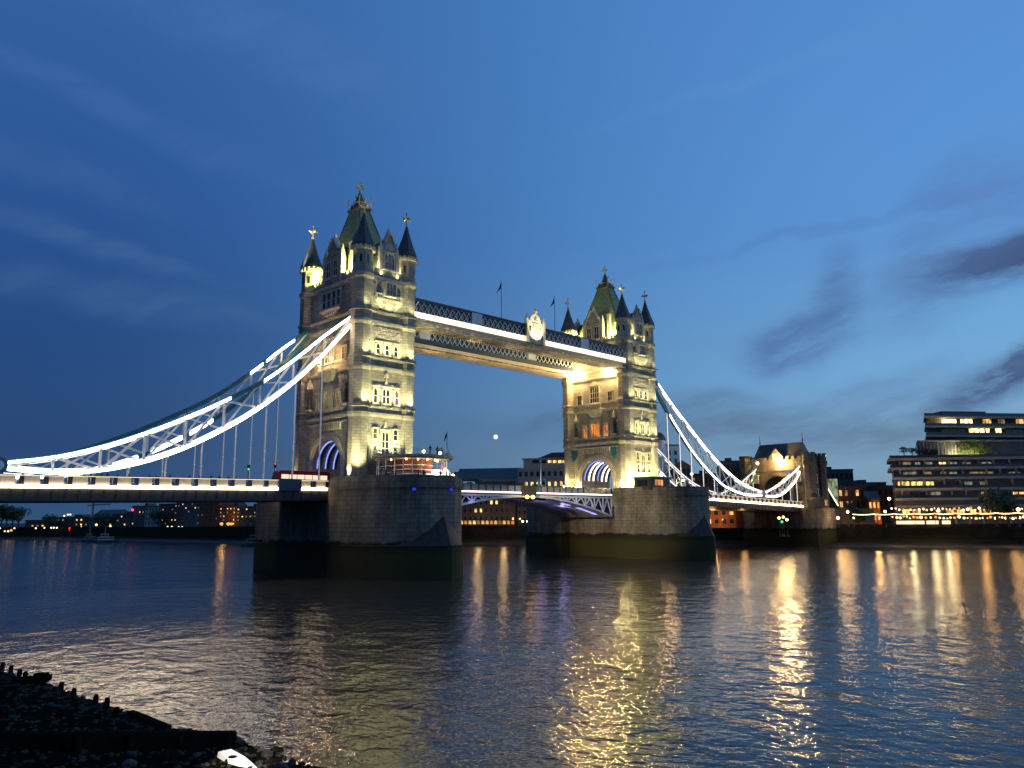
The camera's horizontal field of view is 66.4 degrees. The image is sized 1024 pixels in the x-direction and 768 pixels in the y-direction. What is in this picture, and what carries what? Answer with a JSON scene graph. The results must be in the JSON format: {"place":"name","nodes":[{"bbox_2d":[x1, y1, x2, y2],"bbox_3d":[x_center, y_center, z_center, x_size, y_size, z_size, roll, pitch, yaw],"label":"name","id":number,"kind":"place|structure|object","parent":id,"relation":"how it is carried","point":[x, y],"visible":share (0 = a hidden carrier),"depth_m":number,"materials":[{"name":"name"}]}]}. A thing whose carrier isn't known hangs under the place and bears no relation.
{"place":"outdoors","nodes":[
{"label":"outdoors","id":0,"kind":"place"},
{"bbox_2d":[0,523,24,526],"bbox_3d":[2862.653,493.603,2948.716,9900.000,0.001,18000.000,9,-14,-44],"label":"bank ground","id":1,"kind":"structure","parent":0,"point":[14,524],"depth_m":1745.94,"materials":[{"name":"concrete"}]},
{"bbox_2d":[0,504,12,528],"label":"tree","id":2,"kind":"object","parent":1,"relation":"on","point":[3,507],"visible":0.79,"depth_m":491.83,"materials":[{"name":"green plant"}]},
{"bbox_2d":[1,505,25,528],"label":"tree","id":3,"kind":"object","parent":1,"relation":"on","point":[9,512],"visible":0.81,"depth_m":490.13,"materials":[{"name":"green plant"}]},
{"bbox_2d":[7,507,31,528],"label":"tree","id":4,"kind":"object","parent":1,"relation":"on","point":[19,515],"visible":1,"depth_m":488.70,"materials":[{"name":"green plant"}]},
{"bbox_2d":[25,517,55,526],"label":"riverside block","id":5,"kind":"structure","parent":1,"relation":"on","point":[33,523],"depth_m":490.93,"materials":[{"name":"stone"}]},
{"bbox_2d":[41,513,59,526],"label":"tree","id":6,"kind":"object","parent":1,"relation":"on","point":[51,520],"visible":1,"depth_m":476.25,"materials":[{"name":"green plant"}]},
{"bbox_2d":[92,513,114,526],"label":"tree","id":7,"kind":"object","parent":1,"relation":"on","point":[104,519],"visible":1,"depth_m":456.21,"materials":[{"name":"green plant"}]},
{"bbox_2d":[149,509,170,526],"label":"tree","id":8,"kind":"object","parent":1,"relation":"on","point":[161,515],"visible":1,"depth_m":434.22,"materials":[{"name":"green plant"}]},
{"bbox_2d":[517,452,564,486],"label":"stepped offices","id":9,"kind":"structure","parent":1,"relation":"on","point":[552,470],"depth_m":353.00,"materials":[{"name":"concrete"}]},
{"bbox_2d":[657,425,678,476],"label":"domed brewhouse","id":10,"kind":"structure","parent":1,"relation":"on","point":[662,446],"depth_m":326.61,"materials":[{"name":"white paint"}]},
{"bbox_2d":[692,470,716,491],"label":"riverside flats","id":11,"kind":"structure","parent":1,"relation":"on","point":[708,480],"depth_m":318.47,"materials":[{"name":"brown brick"}]},
{"bbox_2d":[710,510,743,527],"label":"quay house","id":12,"kind":"structure","parent":1,"relation":"on","point":[726,519],"depth_m":271.95,"materials":[{"name":"red brick"}]},
{"bbox_2d":[717,458,739,491],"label":"riverside flats","id":13,"kind":"structure","parent":1,"relation":"on","point":[728,463],"depth_m":309.35,"materials":[{"name":"stone"}]},
{"bbox_2d":[717,465,741,495],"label":"tree","id":14,"kind":"object","parent":1,"relation":"on","point":[736,473],"visible":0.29,"depth_m":291.57,"materials":[{"name":"green plant"}]},
{"bbox_2d":[739,436,837,546],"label":"gatehouse","id":15,"kind":"object","parent":1,"relation":"on","point":[812,523],"visible":0.91,"depth_m":275.25,"materials":[{"name":"stone"}]},
{"bbox_2d":[720,468,756,495],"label":"suspension chain","id":16,"kind":"object","parent":15,"relation":"attached to","point":[752,472],"visible":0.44,"depth_m":279.46,"materials":[{"name":"teal paint"}]},
{"bbox_2d":[765,466,799,500],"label":"suspension chain","id":17,"kind":"object","parent":15,"relation":"attached to","point":[783,482],"visible":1,"depth_m":265.14,"materials":[{"name":"teal paint"}]},
{"bbox_2d":[827,478,874,523],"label":"riverside stair","id":18,"kind":"object","parent":1,"relation":"on","point":[833,487],"visible":0.52,"depth_m":291.30,"materials":[{"name":"grey"}]},
{"bbox_2d":[846,506,865,523],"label":"tree","id":19,"kind":"object","parent":1,"relation":"on","point":[857,518],"visible":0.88,"depth_m":286.11,"materials":[{"name":"green plant"}]},
{"bbox_2d":[854,480,886,490],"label":"distant offices","id":20,"kind":"structure","parent":1,"relation":"on","point":[861,483],"depth_m":382.09,"materials":[{"name":"stone"}]},
{"bbox_2d":[863,491,881,523],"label":"brick house","id":21,"kind":"structure","parent":1,"relation":"on","point":[871,499],"depth_m":293.74,"materials":[{"name":"brick"}]},
{"bbox_2d":[895,519,924,526],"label":"riverside bar","id":22,"kind":"object","parent":1,"relation":"on","point":[910,522],"visible":0.99,"depth_m":260.43,"materials":[{"name":"yellow"}]},
{"bbox_2d":[922,508,939,520],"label":"tree","id":23,"kind":"object","parent":1,"relation":"on","point":[928,512],"visible":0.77,"depth_m":271.72,"materials":[{"name":"green plant"}]},
{"bbox_2d":[925,519,938,526],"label":"riverside bar","id":24,"kind":"object","parent":1,"relation":"on","point":[932,522],"visible":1,"depth_m":257.60,"materials":[{"name":"yellow"}]},
{"bbox_2d":[853,512,1023,526],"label":"string lights","id":25,"kind":"object","parent":1,"relation":"on","point":[941,514],"visible":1,"depth_m":250.25,"materials":[{"name":"black metal"}]},
{"bbox_2d":[887,411,1023,523],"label":"terraced apartments","id":26,"kind":"structure","parent":1,"relation":"on","point":[946,476],"depth_m":282.36,"materials":[{"name":"grey concrete"}]},
{"bbox_2d":[941,428,965,431],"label":"window","id":27,"kind":"structure","parent":26,"relation":"in","point":[942,429],"depth_m":294.42,"materials":[{"name":"black glass"}]},
{"bbox_2d":[943,491,976,497],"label":"window","id":28,"kind":"structure","parent":26,"relation":"in","point":[955,492],"depth_m":281.22,"materials":[{"name":"black glass"}]},
{"bbox_2d":[968,428,984,432],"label":"window","id":29,"kind":"structure","parent":26,"relation":"in","point":[971,430],"depth_m":295.50,"materials":[{"name":"yellow glass"}]},
{"bbox_2d":[953,438,1001,454],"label":"creeper","id":30,"kind":"object","parent":26,"relation":"attached to","point":[972,445],"visible":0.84,"depth_m":287.43,"materials":[{"name":"green plant"}]},
{"bbox_2d":[1005,429,1023,432],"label":"window","id":31,"kind":"structure","parent":26,"relation":"in","point":[1006,430],"depth_m":297.31,"materials":[{"name":"black glass"}]},
{"bbox_2d":[978,487,1018,526],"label":"tree","id":32,"kind":"object","parent":1,"relation":"on","point":[992,499],"visible":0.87,"depth_m":252.09,"materials":[{"name":"green plant"}]},
{"bbox_2d":[997,495,1022,526],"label":"tree","id":33,"kind":"object","parent":1,"relation":"on","point":[1011,506],"visible":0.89,"depth_m":247.41,"materials":[{"name":"green plant"}]},
{"bbox_2d":[56,514,90,526],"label":"riverside block","id":34,"kind":"structure","parent":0,"point":[79,520],"depth_m":478.63,"materials":[{"name":"grey brick"}]},
{"bbox_2d":[88,509,126,526],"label":"riverside block","id":35,"kind":"structure","parent":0,"point":[105,512],"depth_m":471.08,"materials":[{"name":"stone"}]},
{"bbox_2d":[112,511,131,526],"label":"riverside block","id":36,"kind":"structure","parent":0,"point":[121,520],"depth_m":459.33,"materials":[{"name":"stone"}]},
{"bbox_2d":[131,503,155,526],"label":"riverside tower","id":37,"kind":"structure","parent":0,"point":[139,512],"depth_m":453.05,"materials":[{"name":"stone"}]},
{"bbox_2d":[144,504,161,526],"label":"riverside tower","id":38,"kind":"structure","parent":0,"point":[148,522],"depth_m":447.50,"materials":[{"name":"concrete"}]},
{"bbox_2d":[0,672,325,767],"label":"foreshore","id":39,"kind":"structure","parent":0,"point":[55,758],"depth_m":36.21,"materials":[{"name":"black gravel"}]},
{"bbox_2d":[12,672,52,684],"bbox_3d":[-29.317,18.043,47.979,2.296,0.620,1.200,-1,-10,3],"label":"stranded skiff","id":40,"kind":"object","parent":39,"relation":"on","point":[39,678],"visible":0.98,"depth_m":47.73,"materials":[{"name":"black wood"}]},
{"bbox_2d":[0,730,236,752],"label":"timber groyne","id":41,"kind":"object","parent":39,"relation":"on","point":[124,741],"visible":0.69,"depth_m":32.01,"materials":[{"name":"brown wood"}]},
{"bbox_2d":[120,759,137,766],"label":"beach boulder","id":42,"kind":"object","parent":39,"relation":"on","point":[131,763],"visible":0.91,"depth_m":30.18,"materials":[{"name":"stone"}]},
{"bbox_2d":[126,710,170,730],"bbox_3d":[-17.810,16.436,38.302,4.132,0.276,0.350,-9,-13,41],"label":"fallen plank","id":43,"kind":"object","parent":39,"relation":"on","point":[147,719],"visible":1,"depth_m":38.05,"materials":[{"name":"brown wood"}]},
{"bbox_2d":[0,670,313,767],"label":"shingle pebbles","id":44,"kind":"object","parent":39,"relation":"on","point":[125,717],"visible":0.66,"depth_m":36.94,"materials":[{"name":"black gravel"}]},
{"bbox_2d":[217,749,256,767],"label":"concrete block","id":45,"kind":"object","parent":39,"relation":"on","point":[239,760],"depth_m":31.41,"materials":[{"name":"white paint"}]},
{"bbox_2d":[261,750,272,757],"bbox_3d":[-10.327,15.603,33.003,0.435,0.270,0.688,9,-14,-44],"label":"beach boulder","id":46,"kind":"object","parent":39,"relation":"on","point":[265,753],"visible":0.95,"depth_m":32.84,"materials":[{"name":"stone"}]},
{"bbox_2d":[264,758,282,764],"bbox_3d":[-9.729,15.397,31.908,0.754,0.230,0.605,9,-14,-44],"label":"beach boulder","id":47,"kind":"object","parent":39,"relation":"on","point":[273,761],"visible":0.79,"depth_m":31.80,"materials":[{"name":"grey stone"}]},
{"bbox_2d":[160,503,180,526],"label":"riverside tower","id":48,"kind":"structure","parent":0,"point":[173,510],"depth_m":437.49,"materials":[{"name":"grey brick"}]},
{"bbox_2d":[180,503,200,526],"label":"riverside tower","id":49,"kind":"structure","parent":0,"point":[190,514],"depth_m":429.27,"materials":[{"name":"stone"}]},
{"bbox_2d":[200,503,233,526],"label":"riverside tower","id":50,"kind":"structure","parent":0,"point":[209,514],"depth_m":420.01,"materials":[{"name":"red brick"}]},
{"bbox_2d":[218,503,246,526],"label":"riverside tower","id":51,"kind":"structure","parent":0,"point":[227,514],"depth_m":411.34,"materials":[{"name":"red brick"}]},
{"bbox_2d":[236,504,256,526],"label":"riverside tower","id":52,"kind":"structure","parent":0,"point":[245,516],"depth_m":401.11,"materials":[{"name":"brown brick"}]},
{"bbox_2d":[457,468,517,481],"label":"white warehouse","id":53,"kind":"structure","parent":0,"point":[494,474],"depth_m":369.29,"materials":[{"name":"concrete"}]},
{"bbox_2d":[462,479,523,525],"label":"brick warehouse","id":54,"kind":"structure","parent":0,"point":[491,510],"depth_m":333.07,"materials":[{"name":"brick"}]},
{"bbox_2d":[0,539,1023,767],"bbox_3d":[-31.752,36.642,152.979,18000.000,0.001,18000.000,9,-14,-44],"label":"river water","id":55,"kind":"structure","parent":0,"point":[505,656],"depth_m":58.30,"materials":[{"name":"blue liquid"}]},
{"bbox_2d":[81,533,97,541],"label":"moored boat","id":56,"kind":"object","parent":55,"relation":"on","point":[88,537],"visible":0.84,"depth_m":396.41,"materials":[{"name":"blue paint"}]},
{"bbox_2d":[94,526,125,542],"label":"moored boat","id":57,"kind":"object","parent":55,"relation":"on","point":[104,538],"visible":0.94,"depth_m":380.27,"materials":[{"name":"grey paint"}]},
{"bbox_2d":[241,527,255,545],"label":"moored boat","id":58,"kind":"object","parent":55,"relation":"on","point":[250,541],"visible":0.32,"depth_m":313.06,"materials":[{"name":"blue paint"}]},
{"bbox_2d":[253,475,463,579],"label":"bridge pier","id":59,"kind":"structure","parent":55,"relation":"in","point":[389,527],"depth_m":134.74,"materials":[{"name":"stone"}]},
{"bbox_2d":[294,182,417,477],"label":"stone tower","id":60,"kind":"structure","parent":59,"relation":"on","point":[363,275],"depth_m":153.97,"materials":[{"name":"stone"}]},
{"bbox_2d":[0,328,309,484],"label":"suspension chain","id":61,"kind":"object","parent":60,"relation":"hanging from","point":[275,354],"visible":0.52,"depth_m":144.89,"materials":[{"name":"teal paint"}]},
{"bbox_2d":[0,315,349,485],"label":"suspension chain","id":62,"kind":"object","parent":60,"relation":"hanging from","point":[8,465],"visible":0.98,"depth_m":126.87,"materials":[{"name":"teal paint"}]},
{"bbox_2d":[0,474,328,502],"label":"bridge deck","id":63,"kind":"structure","parent":62,"relation":"hanging from","point":[59,489],"depth_m":121.51,"materials":[{"name":"grey paint"}]},
{"bbox_2d":[272,470,329,482],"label":"city bus","id":64,"kind":"object","parent":63,"relation":"on","point":[302,475],"visible":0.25,"depth_m":150.01,"materials":[{"name":"red"}]},
{"bbox_2d":[314,392,320,412],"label":"window","id":65,"kind":"structure","parent":60,"relation":"in","point":[318,398],"depth_m":157.17,"materials":[{"name":"stone"}]},
{"bbox_2d":[321,292,326,310],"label":"window","id":66,"kind":"structure","parent":60,"relation":"in","point":[324,296],"depth_m":160.08,"materials":[{"name":"glass"}]},
{"bbox_2d":[322,382,333,410],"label":"window","id":67,"kind":"structure","parent":60,"relation":"in","point":[328,393],"depth_m":154.58,"materials":[{"name":"stone"}]},
{"bbox_2d":[325,290,330,309],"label":"window","id":68,"kind":"structure","parent":60,"relation":"in","point":[328,303],"depth_m":158.83,"materials":[{"name":"glass"}]},
{"bbox_2d":[323,333,335,364],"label":"window","id":69,"kind":"structure","parent":60,"relation":"in","point":[330,337],"depth_m":156.18,"materials":[{"name":"stone"}]},
{"bbox_2d":[330,288,335,307],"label":"window","id":70,"kind":"structure","parent":60,"relation":"in","point":[333,292],"depth_m":157.55,"materials":[{"name":"glass"}]},
{"bbox_2d":[333,388,341,408],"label":"window","id":71,"kind":"structure","parent":60,"relation":"in","point":[338,394],"depth_m":151.96,"materials":[{"name":"stone"}]},
{"bbox_2d":[335,286,341,305],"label":"window","id":72,"kind":"structure","parent":60,"relation":"in","point":[338,290],"depth_m":156.14,"materials":[{"name":"glass"}]},
{"bbox_2d":[340,344,347,360],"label":"window","id":73,"kind":"structure","parent":60,"relation":"in","point":[344,347],"depth_m":152.30,"materials":[{"name":"stone"}]},
{"bbox_2d":[371,427,378,439],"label":"window","id":74,"kind":"structure","parent":60,"relation":"in","point":[374,429],"depth_m":148.01,"materials":[{"name":"stone"}]},
{"bbox_2d":[371,385,379,403],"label":"window","id":75,"kind":"structure","parent":60,"relation":"in","point":[375,391],"depth_m":149.24,"materials":[{"name":"stone"}]},
{"bbox_2d":[374,280,381,296],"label":"window","id":76,"kind":"structure","parent":60,"relation":"in","point":[377,284],"depth_m":152.86,"materials":[{"name":"stone"}]},
{"bbox_2d":[374,340,382,355],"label":"window","id":77,"kind":"structure","parent":60,"relation":"in","point":[377,346],"depth_m":151.04,"materials":[{"name":"stone"}]},
{"bbox_2d":[380,422,390,454],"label":"window","id":78,"kind":"structure","parent":60,"relation":"in","point":[384,435],"depth_m":149.50,"materials":[{"name":"stone"}]},
{"bbox_2d":[380,379,391,405],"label":"window","id":79,"kind":"structure","parent":60,"relation":"in","point":[385,391],"depth_m":151.00,"materials":[{"name":"stone"}]},
{"bbox_2d":[383,341,391,357],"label":"window","id":80,"kind":"structure","parent":60,"relation":"in","point":[386,347],"depth_m":152.48,"materials":[{"name":"stone"}]},
{"bbox_2d":[392,429,398,441],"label":"window","id":81,"kind":"structure","parent":60,"relation":"in","point":[395,432],"depth_m":151.26,"materials":[{"name":"stone"}]},
{"bbox_2d":[392,343,399,358],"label":"window","id":82,"kind":"structure","parent":60,"relation":"in","point":[395,349],"depth_m":153.87,"materials":[{"name":"stone"}]},
{"bbox_2d":[393,388,400,406],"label":"window","id":83,"kind":"structure","parent":60,"relation":"in","point":[396,393],"depth_m":152.63,"materials":[{"name":"stone"}]},
{"bbox_2d":[415,328,573,378],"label":"walkway","id":84,"kind":"structure","parent":60,"relation":"attached to","point":[440,346],"depth_m":198.02,"materials":[{"name":"grey paint"}]},
{"bbox_2d":[415,297,625,369],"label":"walkway","id":85,"kind":"structure","parent":60,"relation":"attached to","point":[532,334],"depth_m":179.10,"materials":[{"name":"grey paint"}]},
{"bbox_2d":[371,448,452,474],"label":"glass pavilion","id":86,"kind":"structure","parent":59,"relation":"on","point":[407,463],"depth_m":140.08,"materials":[{"name":"clear glass"}]},
{"bbox_2d":[462,483,528,505],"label":"bascule leaf","id":87,"kind":"object","parent":59,"relation":"attached to","point":[473,493],"visible":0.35,"depth_m":169.95,"materials":[{"name":"grey paint"}]},
{"bbox_2d":[525,486,715,559],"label":"bridge pier","id":88,"kind":"structure","parent":55,"relation":"in","point":[665,523],"depth_m":192.89,"materials":[{"name":"stone"}]},
{"bbox_2d":[483,485,612,517],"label":"bascule leaf","id":89,"kind":"object","parent":88,"relation":"attached to","point":[564,502],"visible":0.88,"depth_m":193.48,"materials":[{"name":"grey paint"}]},
{"bbox_2d":[560,266,660,488],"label":"stone tower","id":90,"kind":"structure","parent":88,"relation":"on","point":[609,422],"depth_m":211.46,"materials":[{"name":"stone"}]},
{"bbox_2d":[581,424,588,438],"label":"window","id":91,"kind":"structure","parent":90,"relation":"in","point":[585,434],"depth_m":213.78,"materials":[{"name":"glass"}]},
{"bbox_2d":[588,380,599,404],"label":"window","id":92,"kind":"structure","parent":90,"relation":"in","point":[594,389],"depth_m":213.08,"materials":[{"name":"stone"}]},
{"bbox_2d":[589,417,600,438],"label":"window","id":93,"kind":"structure","parent":90,"relation":"in","point":[595,426],"depth_m":211.39,"materials":[{"name":"glass"}]},
{"bbox_2d":[602,422,608,436],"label":"window","id":94,"kind":"structure","parent":90,"relation":"in","point":[605,426],"depth_m":208.78,"materials":[{"name":"glass"}]},
{"bbox_2d":[639,416,645,434],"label":"window","id":95,"kind":"structure","parent":90,"relation":"in","point":[641,425],"depth_m":207.81,"materials":[{"name":"stone"}]},
{"bbox_2d":[640,447,646,472],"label":"window","id":96,"kind":"structure","parent":90,"relation":"in","point":[642,456],"depth_m":206.22,"materials":[{"name":"stone"}]},
{"bbox_2d":[657,447,720,494],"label":"suspension chain","id":97,"kind":"object","parent":90,"relation":"hanging from","point":[674,468],"visible":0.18,"depth_m":248.41,"materials":[{"name":"teal paint"}]},
{"bbox_2d":[655,380,765,497],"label":"suspension chain","id":98,"kind":"object","parent":90,"relation":"hanging from","point":[760,493],"visible":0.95,"depth_m":230.03,"materials":[{"name":"white metal"}]},
{"bbox_2d":[709,494,802,512],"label":"bridge deck","id":99,"kind":"structure","parent":98,"relation":"hanging from","point":[717,502],"depth_m":250.66,"materials":[{"name":"grey paint"}]},
{"bbox_2d":[632,476,672,489],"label":"control cabin","id":100,"kind":"object","parent":88,"relation":"on","point":[647,482],"visible":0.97,"depth_m":193.22,"materials":[{"name":"grey paint"}]},
{"bbox_2d":[0,536,1023,547],"bbox_3d":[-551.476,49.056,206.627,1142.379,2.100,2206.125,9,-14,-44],"label":"foreshore","id":101,"kind":"structure","parent":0,"point":[884,544],"depth_m":280.61,"materials":[{"name":"black"}]},
{"bbox_2d":[0,524,1023,541],"bbox_3d":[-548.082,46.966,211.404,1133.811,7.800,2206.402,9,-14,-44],"label":"quay wall","id":102,"kind":"structure","parent":101,"relation":"on","point":[954,533],"depth_m":292.68,"materials":[{"name":"stone"}]},
{"bbox_2d":[0,0,1023,522],"label":"sky","id":103,"kind":"structure","parent":0,"point":[816,206],"materials":[{"name":"blue"}]},
{"bbox_2d":[517,484,543,525],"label":"brick warehouse","id":104,"kind":"structure","parent":0,"point":[521,512],"depth_m":329.70,"materials":[{"name":"brick"}]},
{"bbox_2d":[668,460,690,485],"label":"glazed warehouse","id":105,"kind":"structure","parent":0,"point":[685,469],"depth_m":309.89,"materials":[{"name":"grey brick"}]},
{"bbox_2d":[776,479,791,500],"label":"street houses","id":106,"kind":"structure","parent":0,"point":[786,495],"depth_m":292.07,"materials":[{"name":"brown brick"}]},
{"bbox_2d":[827,467,853,485],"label":"office block","id":107,"kind":"structure","parent":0,"point":[844,475],"depth_m":325.31,"materials":[{"name":"stone"}]},
{"bbox_2d":[828,483,865,508],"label":"brick house","id":108,"kind":"structure","parent":0,"point":[850,496],"depth_m":301.59,"materials":[{"name":"brick"}]},
{"bbox_2d":[865,482,895,523],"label":"brick house","id":109,"kind":"structure","parent":0,"point":[884,492],"depth_m":301.40,"materials":[{"name":"brick"}]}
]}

